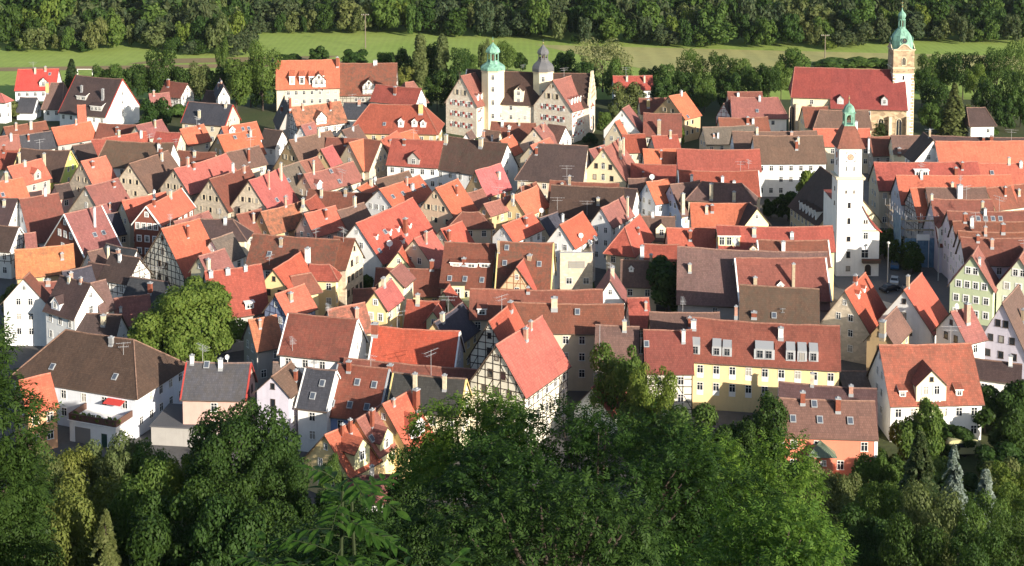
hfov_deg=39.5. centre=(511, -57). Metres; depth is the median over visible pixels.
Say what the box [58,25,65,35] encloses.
woodland tree
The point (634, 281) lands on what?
house
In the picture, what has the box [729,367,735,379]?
window
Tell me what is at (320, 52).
broadleaf tree
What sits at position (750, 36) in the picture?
woodland tree
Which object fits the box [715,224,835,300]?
town house
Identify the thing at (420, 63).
poplar tree
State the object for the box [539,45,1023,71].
stubble field
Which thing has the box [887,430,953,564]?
pine tree
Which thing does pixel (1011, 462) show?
broadleaf tree
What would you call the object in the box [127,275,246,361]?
lime tree
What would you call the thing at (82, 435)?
garage door
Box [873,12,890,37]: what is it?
woodland tree
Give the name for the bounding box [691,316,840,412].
apartment house
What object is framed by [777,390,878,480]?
house
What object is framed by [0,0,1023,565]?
ground
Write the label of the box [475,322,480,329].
window
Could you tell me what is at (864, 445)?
window
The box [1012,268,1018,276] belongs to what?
window
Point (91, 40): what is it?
woodland tree
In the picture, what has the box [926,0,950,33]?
woodland tree
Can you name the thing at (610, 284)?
house
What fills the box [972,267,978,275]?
window
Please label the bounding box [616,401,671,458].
broadleaf tree
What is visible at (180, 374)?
window
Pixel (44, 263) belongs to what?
house
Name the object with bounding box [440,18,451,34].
woodland tree
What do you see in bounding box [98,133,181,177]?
house
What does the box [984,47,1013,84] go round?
broadleaf tree
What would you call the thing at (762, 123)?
house
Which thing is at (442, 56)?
poplar tree
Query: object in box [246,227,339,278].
house
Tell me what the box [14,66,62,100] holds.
house
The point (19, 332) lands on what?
window
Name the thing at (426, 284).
house
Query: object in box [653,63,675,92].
broadleaf tree
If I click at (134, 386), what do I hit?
house
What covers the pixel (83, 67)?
bare path
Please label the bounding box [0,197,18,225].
house
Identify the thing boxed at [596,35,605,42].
woodland tree
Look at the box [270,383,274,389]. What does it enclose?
window
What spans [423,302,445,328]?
house
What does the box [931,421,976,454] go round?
broadleaf tree
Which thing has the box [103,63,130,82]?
broadleaf tree
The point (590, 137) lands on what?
bush
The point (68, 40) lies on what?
woodland tree
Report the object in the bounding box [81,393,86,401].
window
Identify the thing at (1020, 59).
broadleaf tree
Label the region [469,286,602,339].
house
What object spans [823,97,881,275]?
clock tower
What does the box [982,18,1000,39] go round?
woodland tree
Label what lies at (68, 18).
woodland tree
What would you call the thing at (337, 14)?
woodland tree
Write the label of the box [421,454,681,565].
ash tree
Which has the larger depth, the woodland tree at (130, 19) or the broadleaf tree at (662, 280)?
the woodland tree at (130, 19)
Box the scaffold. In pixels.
[884,199,933,267]
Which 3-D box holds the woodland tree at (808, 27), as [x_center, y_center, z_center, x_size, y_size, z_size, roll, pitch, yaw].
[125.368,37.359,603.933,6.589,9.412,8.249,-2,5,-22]
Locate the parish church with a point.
(819, 96)
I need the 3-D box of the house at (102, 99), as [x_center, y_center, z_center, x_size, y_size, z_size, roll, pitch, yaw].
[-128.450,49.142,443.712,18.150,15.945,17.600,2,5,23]
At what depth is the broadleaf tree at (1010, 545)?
150.44 m
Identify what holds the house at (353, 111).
on the ground
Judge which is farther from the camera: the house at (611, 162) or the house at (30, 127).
the house at (30, 127)
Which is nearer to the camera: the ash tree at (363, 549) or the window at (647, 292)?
the ash tree at (363, 549)
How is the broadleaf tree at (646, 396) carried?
on the pavement
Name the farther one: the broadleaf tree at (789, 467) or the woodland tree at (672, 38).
the woodland tree at (672, 38)
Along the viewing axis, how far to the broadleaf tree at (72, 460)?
183.67 m
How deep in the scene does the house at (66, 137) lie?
400.80 m
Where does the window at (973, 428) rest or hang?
in the house at (904, 379)
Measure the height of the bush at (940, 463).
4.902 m
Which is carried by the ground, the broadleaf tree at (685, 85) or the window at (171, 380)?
the broadleaf tree at (685, 85)
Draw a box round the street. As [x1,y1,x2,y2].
[834,173,990,429]
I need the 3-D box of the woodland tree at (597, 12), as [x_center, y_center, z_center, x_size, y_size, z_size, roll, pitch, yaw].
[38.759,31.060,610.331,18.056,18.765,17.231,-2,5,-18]
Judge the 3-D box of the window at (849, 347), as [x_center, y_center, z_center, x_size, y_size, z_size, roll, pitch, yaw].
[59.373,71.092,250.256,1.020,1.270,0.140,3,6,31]
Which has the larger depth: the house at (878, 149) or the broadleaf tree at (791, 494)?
the house at (878, 149)
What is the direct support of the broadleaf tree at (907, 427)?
on the ground
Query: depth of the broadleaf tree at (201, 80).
471.27 m
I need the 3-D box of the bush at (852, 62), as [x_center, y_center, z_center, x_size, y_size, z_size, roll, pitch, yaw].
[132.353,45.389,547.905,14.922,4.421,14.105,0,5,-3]
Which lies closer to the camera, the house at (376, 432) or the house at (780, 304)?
the house at (376, 432)
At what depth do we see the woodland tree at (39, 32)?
581.65 m
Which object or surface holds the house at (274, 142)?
on the pavement
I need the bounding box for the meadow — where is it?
[0,26,1023,98]
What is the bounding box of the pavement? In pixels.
[0,165,1023,510]
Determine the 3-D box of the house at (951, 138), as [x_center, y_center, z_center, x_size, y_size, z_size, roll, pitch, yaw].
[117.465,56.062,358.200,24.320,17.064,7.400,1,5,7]
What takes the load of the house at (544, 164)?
on the pavement
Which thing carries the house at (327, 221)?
on the pavement
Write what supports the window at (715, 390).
in the apartment house at (740, 366)
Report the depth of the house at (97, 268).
277.27 m
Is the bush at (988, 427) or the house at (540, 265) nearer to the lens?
the bush at (988, 427)
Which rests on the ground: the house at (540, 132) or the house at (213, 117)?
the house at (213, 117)
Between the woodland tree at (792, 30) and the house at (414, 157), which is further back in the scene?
the woodland tree at (792, 30)
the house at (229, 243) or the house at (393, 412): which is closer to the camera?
the house at (393, 412)
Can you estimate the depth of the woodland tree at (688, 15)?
620.00 m
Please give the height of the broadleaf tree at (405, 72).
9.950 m
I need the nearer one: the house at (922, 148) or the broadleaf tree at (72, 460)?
the broadleaf tree at (72, 460)
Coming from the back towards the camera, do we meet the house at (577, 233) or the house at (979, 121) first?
the house at (979, 121)
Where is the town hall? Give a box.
[787,166,882,228]
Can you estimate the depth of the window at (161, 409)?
225.30 m
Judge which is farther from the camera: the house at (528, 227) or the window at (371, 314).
the house at (528, 227)
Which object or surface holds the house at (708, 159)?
on the pavement
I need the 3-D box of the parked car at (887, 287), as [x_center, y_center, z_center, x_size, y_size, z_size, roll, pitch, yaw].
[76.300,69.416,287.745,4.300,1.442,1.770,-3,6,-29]
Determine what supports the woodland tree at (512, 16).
on the meadow
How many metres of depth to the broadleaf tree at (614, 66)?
479.24 m
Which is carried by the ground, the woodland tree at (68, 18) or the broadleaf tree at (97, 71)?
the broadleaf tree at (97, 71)
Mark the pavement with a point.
(64, 441)
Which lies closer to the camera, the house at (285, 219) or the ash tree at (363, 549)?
the ash tree at (363, 549)
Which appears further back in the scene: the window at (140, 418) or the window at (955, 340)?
the window at (955, 340)
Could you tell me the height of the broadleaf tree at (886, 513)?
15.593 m
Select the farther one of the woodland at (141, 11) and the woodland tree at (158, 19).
the woodland at (141, 11)
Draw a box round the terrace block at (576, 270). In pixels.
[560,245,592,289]
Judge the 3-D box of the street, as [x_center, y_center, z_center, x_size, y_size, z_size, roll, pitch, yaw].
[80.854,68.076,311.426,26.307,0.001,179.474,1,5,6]
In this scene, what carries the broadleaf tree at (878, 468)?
on the ground
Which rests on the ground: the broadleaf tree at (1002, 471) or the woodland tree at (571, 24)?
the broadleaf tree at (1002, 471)
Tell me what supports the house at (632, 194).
on the pavement
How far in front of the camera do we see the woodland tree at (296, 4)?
656.39 m
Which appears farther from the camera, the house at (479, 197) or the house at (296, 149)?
the house at (296, 149)
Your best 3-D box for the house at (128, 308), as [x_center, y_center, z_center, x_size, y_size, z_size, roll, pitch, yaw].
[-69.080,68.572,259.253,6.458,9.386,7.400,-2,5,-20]
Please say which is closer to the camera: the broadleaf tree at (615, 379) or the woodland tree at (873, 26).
the broadleaf tree at (615, 379)
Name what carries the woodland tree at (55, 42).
on the meadow
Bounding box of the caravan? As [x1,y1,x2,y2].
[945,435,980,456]
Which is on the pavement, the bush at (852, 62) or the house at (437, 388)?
the house at (437, 388)
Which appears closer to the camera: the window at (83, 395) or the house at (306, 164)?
the window at (83, 395)
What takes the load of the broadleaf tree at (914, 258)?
on the street
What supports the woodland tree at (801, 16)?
on the meadow
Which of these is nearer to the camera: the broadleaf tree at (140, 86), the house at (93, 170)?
the house at (93, 170)
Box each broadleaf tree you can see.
[0,283,17,312]
[0,440,71,527]
[0,480,65,565]
[11,99,18,116]
[18,486,98,565]
[46,443,95,500]
[51,468,128,563]
[84,430,138,516]
[91,63,108,77]
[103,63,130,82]
[107,455,172,565]
[124,437,185,511]
[124,489,198,565]
[125,64,148,100]
[139,97,172,125]
[143,66,157,92]
[144,37,180,92]
[159,454,202,535]
[172,66,193,88]
[179,434,231,519]
[180,463,255,565]
[184,396,301,513]
[186,493,268,565]
[188,60,212,101]
[207,65,226,89]
[214,36,229,78]
[224,58,252,111]
[227,494,308,565]
[241,57,263,107]
[246,445,312,524]
[247,38,282,110]
[295,489,347,557]
[308,45,329,59]
[319,452,346,487]
[341,48,368,62]
[344,497,405,564]
[363,274,373,287]
[377,52,392,62]
[383,444,436,518]
[387,507,449,565]
[388,46,411,69]
[398,63,415,85]
[423,69,451,111]
[423,429,454,510]
[426,41,439,84]
[446,74,458,96]
[448,47,470,77]
[464,54,478,68]
[477,38,491,68]
[496,40,517,70]
[514,52,527,71]
[552,49,576,72]
[571,37,633,91]
[571,61,599,87]
[588,342,641,425]
[596,111,611,135]
[602,56,631,95]
[608,81,646,112]
[609,104,625,119]
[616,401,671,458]
[625,362,678,423]
[639,65,658,84]
[646,254,677,311]
[650,75,677,97]
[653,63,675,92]
[661,402,734,476]
[671,70,695,97]
[675,48,709,85]
[681,127,684,144]
[690,74,716,112]
[706,51,731,94]
[715,420,761,492]
[716,72,744,106]
[727,57,751,86]
[729,390,789,458]
[741,62,769,96]
[741,459,783,495]
[757,480,812,534]
[758,65,781,95]
[762,198,777,216]
[769,59,792,100]
[772,452,823,507]
[775,191,796,220]
[778,47,810,78]
[795,170,814,191]
[798,482,860,565]
[800,456,837,504]
[826,471,862,525]
[838,502,895,565]
[850,479,907,563]
[851,452,899,515]
[876,512,948,565]
[877,461,917,510]
[879,228,893,258]
[886,236,906,264]
[888,396,944,460]
[894,479,963,565]
[901,240,924,273]
[914,66,930,106]
[917,53,939,78]
[917,99,944,129]
[920,77,949,109]
[928,51,956,89]
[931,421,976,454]
[946,52,975,99]
[946,522,1010,565]
[950,488,1011,565]
[963,62,986,106]
[970,51,998,85]
[971,74,1003,115]
[971,385,1002,432]
[978,456,1023,493]
[981,509,1023,565]
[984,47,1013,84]
[987,412,1023,450]
[990,460,1023,522]
[992,70,1023,101]
[993,97,1017,131]
[993,379,1023,422]
[994,39,1023,82]
[994,480,1023,564]
[1007,87,1023,126]
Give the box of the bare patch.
[130,56,334,63]
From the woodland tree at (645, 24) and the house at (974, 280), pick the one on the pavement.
the house at (974, 280)
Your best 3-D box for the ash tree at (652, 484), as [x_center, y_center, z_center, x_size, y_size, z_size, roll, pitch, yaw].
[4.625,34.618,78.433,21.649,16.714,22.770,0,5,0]
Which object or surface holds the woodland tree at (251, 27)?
on the meadow
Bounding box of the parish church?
[788,1,915,136]
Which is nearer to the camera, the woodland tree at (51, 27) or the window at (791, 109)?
the window at (791, 109)
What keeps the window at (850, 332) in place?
in the house at (858, 309)
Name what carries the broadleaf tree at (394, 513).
on the ground
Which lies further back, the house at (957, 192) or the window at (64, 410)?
the house at (957, 192)
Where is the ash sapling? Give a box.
[226,465,473,565]
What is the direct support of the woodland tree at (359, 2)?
on the ground
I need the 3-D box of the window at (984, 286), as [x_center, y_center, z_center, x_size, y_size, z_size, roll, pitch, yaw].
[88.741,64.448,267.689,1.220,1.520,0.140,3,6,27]
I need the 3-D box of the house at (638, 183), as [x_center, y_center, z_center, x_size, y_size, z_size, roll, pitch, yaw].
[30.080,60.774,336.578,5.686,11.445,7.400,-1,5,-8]
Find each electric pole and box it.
[363,14,365,47]
[821,34,828,57]
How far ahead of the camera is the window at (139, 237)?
307.42 m
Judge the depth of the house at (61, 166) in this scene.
357.22 m
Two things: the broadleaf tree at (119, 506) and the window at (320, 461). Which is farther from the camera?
the window at (320, 461)
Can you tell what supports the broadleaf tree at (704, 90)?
on the ground
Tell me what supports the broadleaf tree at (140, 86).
on the ground
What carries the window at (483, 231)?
in the house at (479, 226)
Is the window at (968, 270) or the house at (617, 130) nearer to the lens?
the window at (968, 270)
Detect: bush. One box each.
[171,104,185,116]
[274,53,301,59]
[582,132,598,144]
[811,57,847,67]
[841,56,875,67]
[868,57,886,66]
[874,447,902,479]
[880,59,887,68]
[904,455,949,484]
[938,471,981,510]
[973,439,1023,473]
[981,424,992,432]
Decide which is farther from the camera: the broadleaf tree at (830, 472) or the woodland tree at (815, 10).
the woodland tree at (815, 10)
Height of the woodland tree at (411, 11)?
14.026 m
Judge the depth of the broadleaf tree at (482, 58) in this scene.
504.27 m
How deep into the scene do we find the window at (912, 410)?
217.84 m
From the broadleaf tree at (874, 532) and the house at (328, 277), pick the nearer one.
the broadleaf tree at (874, 532)
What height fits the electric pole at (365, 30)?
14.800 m
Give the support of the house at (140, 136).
on the pavement
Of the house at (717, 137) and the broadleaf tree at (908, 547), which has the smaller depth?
the broadleaf tree at (908, 547)
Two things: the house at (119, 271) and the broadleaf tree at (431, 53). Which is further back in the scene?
the broadleaf tree at (431, 53)
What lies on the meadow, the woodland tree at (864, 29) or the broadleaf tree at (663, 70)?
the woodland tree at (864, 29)
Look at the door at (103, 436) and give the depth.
216.19 m
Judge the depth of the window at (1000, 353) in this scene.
244.38 m
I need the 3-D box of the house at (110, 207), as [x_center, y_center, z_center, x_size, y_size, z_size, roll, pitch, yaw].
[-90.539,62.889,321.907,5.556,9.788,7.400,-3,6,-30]
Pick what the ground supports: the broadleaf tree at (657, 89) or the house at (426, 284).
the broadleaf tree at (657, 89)
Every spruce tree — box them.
[63,59,77,89]
[88,509,124,565]
[871,96,887,135]
[934,82,968,136]
[938,443,967,534]
[965,469,998,565]
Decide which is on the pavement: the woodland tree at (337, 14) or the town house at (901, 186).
the town house at (901, 186)
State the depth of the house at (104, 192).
328.80 m
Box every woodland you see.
[0,0,1016,37]
[12,0,1003,16]
[19,0,978,35]
[23,0,1002,31]
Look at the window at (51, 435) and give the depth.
215.40 m
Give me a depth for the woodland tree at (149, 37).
587.92 m
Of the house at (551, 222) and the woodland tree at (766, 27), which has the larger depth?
the woodland tree at (766, 27)
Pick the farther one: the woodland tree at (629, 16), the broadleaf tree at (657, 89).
the woodland tree at (629, 16)
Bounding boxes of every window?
[16,298,20,304]
[16,313,21,319]
[17,328,21,334]
[28,298,32,304]
[28,313,33,319]
[29,328,33,334]
[47,430,53,439]
[49,329,52,337]
[58,317,61,325]
[61,389,66,398]
[61,407,66,416]
[68,320,71,328]
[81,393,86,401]
[101,396,107,405]
[121,236,125,242]
[122,400,127,408]
[135,222,140,228]
[137,234,141,241]
[139,415,143,425]
[141,222,145,229]
[144,235,149,241]
[147,223,151,229]
[149,391,152,401]
[149,409,153,418]
[153,223,157,230]
[159,384,163,394]
[159,402,163,412]
[169,378,172,388]
[178,372,181,381]
[210,403,216,411]
[235,207,240,212]
[261,369,266,377]
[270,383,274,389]
[270,399,274,407]
[273,350,279,358]
[292,415,295,425]
[302,359,307,367]
[309,412,315,421]
[309,430,315,439]
[318,457,322,465]
[319,361,324,368]
[326,283,330,289]
[326,298,331,304]
[337,420,343,427]
[368,311,373,320]
[373,298,377,305]
[377,313,382,321]
[432,205,437,210]
[432,217,437,222]
[439,206,444,211]
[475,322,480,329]
[481,230,486,236]
[487,368,492,377]
[500,371,505,380]
[536,391,539,400]
[562,336,568,343]
[566,278,571,283]
[569,261,584,267]
[578,369,584,377]
[579,336,584,344]
[579,353,584,360]
[583,278,588,283]
[611,256,615,262]
[627,289,632,295]
[645,289,649,296]
[677,394,683,402]
[678,377,683,384]
[696,382,702,394]
[697,365,702,377]
[712,383,718,395]
[713,366,718,378]
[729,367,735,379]
[729,384,735,396]
[745,368,751,380]
[745,385,751,397]
[761,369,767,381]
[761,386,767,394]
[778,370,784,380]
[789,106,794,130]
[794,371,800,382]
[814,372,817,384]
[827,373,833,385]
[835,312,840,319]
[836,460,843,469]
[847,345,852,352]
[848,314,852,321]
[848,329,852,336]
[860,442,867,451]
[877,118,883,134]
[895,118,901,134]
[895,409,901,417]
[910,408,916,415]
[943,331,947,339]
[953,293,958,300]
[953,335,957,342]
[955,279,961,287]
[956,407,961,415]
[963,294,968,301]
[964,280,970,288]
[965,266,971,274]
[970,407,977,415]
[970,425,976,433]
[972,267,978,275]
[972,281,978,289]
[973,296,978,303]
[973,344,977,352]
[981,282,987,290]
[982,311,988,319]
[983,297,989,305]
[985,348,990,356]
[988,333,992,340]
[995,319,1000,326]
[996,268,1001,274]
[998,335,1003,342]
[998,351,1003,358]
[1002,320,1008,328]
[1003,281,1009,289]
[1009,337,1014,345]
[1011,353,1016,361]
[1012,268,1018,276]
[1019,269,1023,277]
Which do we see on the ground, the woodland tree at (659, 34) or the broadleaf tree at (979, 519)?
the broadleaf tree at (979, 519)
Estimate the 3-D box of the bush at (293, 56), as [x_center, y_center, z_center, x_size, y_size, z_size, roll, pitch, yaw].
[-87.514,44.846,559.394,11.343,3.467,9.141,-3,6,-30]
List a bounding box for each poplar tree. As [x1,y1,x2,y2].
[412,33,428,89]
[434,33,449,89]
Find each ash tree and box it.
[0,311,63,565]
[259,494,419,565]
[388,383,542,563]
[400,391,793,565]
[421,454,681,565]
[652,423,853,565]
[652,487,861,565]
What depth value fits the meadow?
594.78 m
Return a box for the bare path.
[0,61,341,70]
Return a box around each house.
[0,93,13,122]
[0,120,48,135]
[0,133,20,149]
[0,144,18,177]
[0,158,51,196]
[0,171,29,198]
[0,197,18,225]
[0,225,23,278]
[0,272,49,345]
[9,329,185,447]
[11,372,59,453]
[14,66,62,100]
[14,139,78,191]
[14,243,74,284]
[16,97,41,119]
[18,186,63,246]
[19,130,56,149]
[23,231,37,247]
[39,278,56,294]
[41,82,67,120]
[42,274,105,343]
[43,205,122,267]
[50,118,95,149]
[50,182,74,212]
[58,74,139,131]
[61,265,95,281]
[67,177,129,212]
[69,155,116,202]
[70,142,97,162]
[76,301,128,337]
[77,104,86,122]
[80,246,109,266]
[87,261,109,280]
[89,279,116,313]
[91,138,105,155]
[94,113,135,138]
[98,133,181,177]
[98,201,120,212]
[98,252,153,297]
[102,129,149,141]
[104,243,143,259]
[106,211,126,246]
[113,294,150,332]
[116,189,166,247]
[119,147,178,197]
[123,266,173,310]
[131,119,168,141]
[131,187,195,256]
[142,215,210,289]
[148,90,171,108]
[153,131,187,150]
[158,153,236,201]
[160,79,195,106]
[171,210,212,224]
[178,116,212,151]
[178,150,217,165]
[180,101,240,144]
[180,343,257,444]
[188,248,234,285]
[193,162,255,218]
[200,208,253,264]
[201,90,215,102]
[201,263,268,354]
[206,232,246,267]
[208,129,266,155]
[214,78,231,103]
[218,120,263,141]
[226,136,268,177]
[230,162,298,218]
[234,208,261,243]
[241,314,281,392]
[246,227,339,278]
[253,360,302,444]
[255,194,304,236]
[262,128,287,164]
[262,283,318,332]
[264,246,310,301]
[272,127,333,169]
[272,361,300,374]
[273,91,289,139]
[276,56,339,109]
[277,304,368,373]
[282,161,305,200]
[288,93,347,138]
[290,272,322,314]
[293,121,316,138]
[293,205,346,238]
[294,366,340,451]
[296,161,363,199]
[297,194,324,214]
[300,156,324,172]
[303,417,382,494]
[306,188,372,209]
[309,263,341,315]
[317,144,342,168]
[324,301,370,357]
[325,136,362,156]
[329,354,391,430]
[333,227,365,305]
[336,195,370,236]
[337,124,367,138]
[339,60,398,105]
[340,138,364,183]
[343,94,368,127]
[343,348,477,385]
[344,464,396,510]
[345,197,436,286]
[352,103,444,140]
[352,178,378,193]
[353,287,375,303]
[353,404,397,473]
[364,138,387,182]
[365,174,431,215]
[366,276,405,327]
[368,310,465,367]
[369,84,427,105]
[373,170,411,187]
[374,259,440,300]
[375,262,416,327]
[376,387,432,477]
[381,130,401,152]
[385,130,443,190]
[386,243,414,267]
[387,371,472,445]
[399,129,420,139]
[400,81,429,103]
[403,292,447,328]
[404,229,443,267]
[420,178,478,232]
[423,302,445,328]
[428,296,480,367]
[436,221,474,245]
[436,284,468,312]
[438,128,519,195]
[439,241,496,296]
[446,211,493,242]
[463,129,476,139]
[465,163,512,200]
[466,294,524,368]
[467,188,489,209]
[468,315,571,445]
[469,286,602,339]
[479,187,510,242]
[481,129,502,141]
[490,118,535,143]
[490,211,544,245]
[494,238,555,289]
[499,130,523,171]
[499,253,536,289]
[505,180,548,221]
[513,296,623,390]
[514,136,590,212]
[515,181,546,199]
[518,122,556,154]
[518,137,552,168]
[538,208,564,241]
[546,211,598,288]
[547,124,572,143]
[547,175,619,202]
[548,168,624,221]
[574,380,626,433]
[586,137,634,186]
[589,144,604,162]
[590,195,634,268]
[594,319,639,398]
[595,262,627,318]
[602,105,642,143]
[603,119,627,145]
[603,214,655,279]
[611,69,653,103]
[620,253,655,310]
[621,133,646,163]
[624,187,640,219]
[624,297,649,362]
[626,177,651,191]
[630,163,676,183]
[636,97,666,121]
[639,174,669,215]
[640,148,676,163]
[640,243,679,302]
[641,210,674,243]
[641,329,694,415]
[643,112,681,145]
[647,129,680,148]
[647,297,719,329]
[653,90,701,142]
[663,226,715,248]
[665,180,699,227]
[675,148,761,173]
[676,161,761,209]
[676,246,829,321]
[685,181,757,211]
[688,202,750,227]
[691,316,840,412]
[698,124,755,149]
[714,101,730,123]
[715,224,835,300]
[716,116,769,130]
[725,91,762,108]
[729,95,789,130]
[729,127,817,148]
[733,238,831,279]
[733,257,831,319]
[734,284,819,323]
[739,202,771,225]
[750,135,826,196]
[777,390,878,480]
[778,371,877,425]
[813,120,870,172]
[820,272,886,364]
[839,370,871,387]
[863,306,912,369]
[866,136,889,173]
[866,326,984,439]
[867,161,980,227]
[877,272,947,343]
[888,135,919,161]
[889,161,1017,240]
[903,128,935,161]
[904,187,927,241]
[922,185,993,272]
[924,176,988,204]
[931,135,1023,140]
[933,302,988,358]
[935,129,1023,162]
[941,195,1023,278]
[947,212,1023,285]
[947,245,998,325]
[953,215,1023,274]
[955,234,1023,278]
[960,107,996,136]
[974,354,1021,391]
[978,156,1023,183]
[984,284,1023,378]
[986,183,1023,210]
[995,240,1023,311]
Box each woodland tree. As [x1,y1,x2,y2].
[0,3,23,41]
[5,41,17,50]
[9,8,27,36]
[14,26,50,49]
[16,33,30,48]
[24,16,40,39]
[27,0,61,36]
[44,20,57,43]
[51,34,61,49]
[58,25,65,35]
[60,26,75,49]
[62,14,84,28]
[65,16,87,45]
[76,40,90,51]
[82,6,107,28]
[82,16,108,48]
[101,7,126,47]
[124,13,140,26]
[126,24,137,44]
[133,18,145,43]
[137,21,170,48]
[139,1,167,25]
[144,21,154,31]
[154,15,174,43]
[162,11,184,37]
[164,36,181,51]
[174,21,192,45]
[182,0,213,31]
[182,41,196,53]
[188,16,211,44]
[194,39,210,53]
[205,13,230,49]
[211,11,232,48]
[227,32,252,55]
[228,11,246,34]
[242,20,260,45]
[249,0,275,24]
[256,17,266,33]
[266,0,297,23]
[266,22,275,32]
[274,12,286,31]
[277,0,300,11]
[283,10,300,32]
[292,7,311,28]
[300,0,322,21]
[300,15,308,31]
[303,9,319,29]
[315,3,336,29]
[323,0,338,21]
[328,0,343,22]
[336,0,359,31]
[350,0,372,10]
[350,1,372,30]
[364,0,400,27]
[369,7,386,30]
[392,0,403,24]
[392,1,411,27]
[405,2,422,33]
[415,0,439,31]
[430,0,459,28]
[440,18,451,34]
[444,7,467,35]
[461,0,474,24]
[466,3,480,27]
[470,19,481,35]
[472,0,494,32]
[481,0,498,18]
[493,20,511,36]
[494,3,512,29]
[499,1,515,24]
[507,7,531,34]
[511,0,538,13]
[511,10,531,35]
[525,0,550,33]
[543,0,568,18]
[545,4,568,33]
[552,12,566,38]
[566,8,578,32]
[567,5,584,20]
[571,35,579,43]
[577,17,592,40]
[581,0,625,36]
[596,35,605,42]
[598,16,624,41]
[622,12,636,24]
[622,18,637,39]
[633,22,644,41]
[636,15,652,42]
[637,0,662,37]
[653,24,668,44]
[655,15,666,28]
[656,28,680,44]
[665,12,677,30]
[665,15,680,39]
[675,17,698,45]
[680,10,694,28]
[693,29,714,46]
[697,0,731,22]
[697,1,728,36]
[704,21,737,44]
[732,13,749,38]
[736,0,766,29]
[743,22,759,44]
[753,19,777,45]
[755,15,767,39]
[763,2,785,21]
[770,18,784,42]
[774,13,804,42]
[785,9,804,28]
[800,22,816,41]
[804,4,837,37]
[807,26,824,45]
[812,15,834,40]
[821,38,836,49]
[831,30,851,46]
[833,0,856,26]
[834,19,844,34]
[838,8,862,41]
[847,21,876,45]
[853,0,875,29]
[866,23,875,39]
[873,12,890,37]
[878,7,891,25]
[878,27,890,42]
[886,10,900,32]
[900,10,926,38]
[907,2,924,19]
[914,4,931,33]
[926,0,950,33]
[927,24,945,40]
[937,18,956,38]
[944,4,954,17]
[949,13,968,35]
[956,15,974,42]
[960,1,992,36]
[963,4,980,19]
[966,28,985,40]
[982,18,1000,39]
[983,0,1004,21]
[986,8,1007,36]
[999,13,1021,41]
[1009,7,1023,37]
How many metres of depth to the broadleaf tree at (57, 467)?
178.17 m
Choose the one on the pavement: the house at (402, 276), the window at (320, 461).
the house at (402, 276)
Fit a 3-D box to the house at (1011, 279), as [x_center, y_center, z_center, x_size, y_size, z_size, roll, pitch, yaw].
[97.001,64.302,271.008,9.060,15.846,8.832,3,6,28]
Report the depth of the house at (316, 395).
214.48 m
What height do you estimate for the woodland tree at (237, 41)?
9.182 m
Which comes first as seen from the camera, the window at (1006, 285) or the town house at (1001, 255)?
the window at (1006, 285)
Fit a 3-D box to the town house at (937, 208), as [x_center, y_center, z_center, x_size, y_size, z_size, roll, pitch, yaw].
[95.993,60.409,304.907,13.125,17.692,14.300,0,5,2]
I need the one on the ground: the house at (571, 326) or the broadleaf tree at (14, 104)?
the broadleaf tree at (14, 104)
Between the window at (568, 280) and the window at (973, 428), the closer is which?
the window at (973, 428)
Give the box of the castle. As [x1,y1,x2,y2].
[444,40,595,142]
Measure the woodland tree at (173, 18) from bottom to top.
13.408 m
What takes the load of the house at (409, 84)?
on the ground
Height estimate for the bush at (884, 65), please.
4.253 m
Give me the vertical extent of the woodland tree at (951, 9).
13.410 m
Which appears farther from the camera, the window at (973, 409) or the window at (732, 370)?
the window at (732, 370)
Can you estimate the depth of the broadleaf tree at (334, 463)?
184.23 m
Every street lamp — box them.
[887,241,889,282]
[937,239,940,280]
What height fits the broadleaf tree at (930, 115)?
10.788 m
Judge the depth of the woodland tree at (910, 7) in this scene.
627.15 m
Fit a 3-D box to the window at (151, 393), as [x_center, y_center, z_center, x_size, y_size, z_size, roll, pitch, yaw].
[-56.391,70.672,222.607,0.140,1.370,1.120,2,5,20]
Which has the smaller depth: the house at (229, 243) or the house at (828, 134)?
the house at (229, 243)
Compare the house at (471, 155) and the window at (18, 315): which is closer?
the window at (18, 315)
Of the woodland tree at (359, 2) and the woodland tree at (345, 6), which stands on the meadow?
the woodland tree at (345, 6)
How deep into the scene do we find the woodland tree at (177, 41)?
579.15 m
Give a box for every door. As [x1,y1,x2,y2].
[75,426,90,443]
[101,433,106,446]
[865,265,870,274]
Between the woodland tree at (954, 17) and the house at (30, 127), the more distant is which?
the woodland tree at (954, 17)
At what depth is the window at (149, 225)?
306.53 m
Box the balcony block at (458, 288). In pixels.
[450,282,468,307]
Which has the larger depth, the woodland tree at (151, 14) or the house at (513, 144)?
the woodland tree at (151, 14)
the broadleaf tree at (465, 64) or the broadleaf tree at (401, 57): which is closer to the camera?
the broadleaf tree at (465, 64)
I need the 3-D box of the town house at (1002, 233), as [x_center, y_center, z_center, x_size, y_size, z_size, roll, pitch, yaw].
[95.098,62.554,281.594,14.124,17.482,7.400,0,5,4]
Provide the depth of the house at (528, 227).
293.60 m
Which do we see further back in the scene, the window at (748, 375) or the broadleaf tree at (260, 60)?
the broadleaf tree at (260, 60)
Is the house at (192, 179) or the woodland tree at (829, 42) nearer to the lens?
the house at (192, 179)
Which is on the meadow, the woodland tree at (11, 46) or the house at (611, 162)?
the woodland tree at (11, 46)
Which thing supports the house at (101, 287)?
on the pavement
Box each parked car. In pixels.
[879,283,900,292]
[890,260,898,269]
[890,275,898,285]
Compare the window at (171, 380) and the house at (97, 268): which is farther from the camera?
the house at (97, 268)
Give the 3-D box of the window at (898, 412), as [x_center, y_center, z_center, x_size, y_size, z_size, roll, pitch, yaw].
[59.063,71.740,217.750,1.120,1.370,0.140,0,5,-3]
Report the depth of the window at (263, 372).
236.75 m
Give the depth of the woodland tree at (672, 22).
607.26 m
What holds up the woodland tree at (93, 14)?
on the meadow
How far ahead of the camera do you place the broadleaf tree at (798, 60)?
513.44 m
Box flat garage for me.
[149,403,218,446]

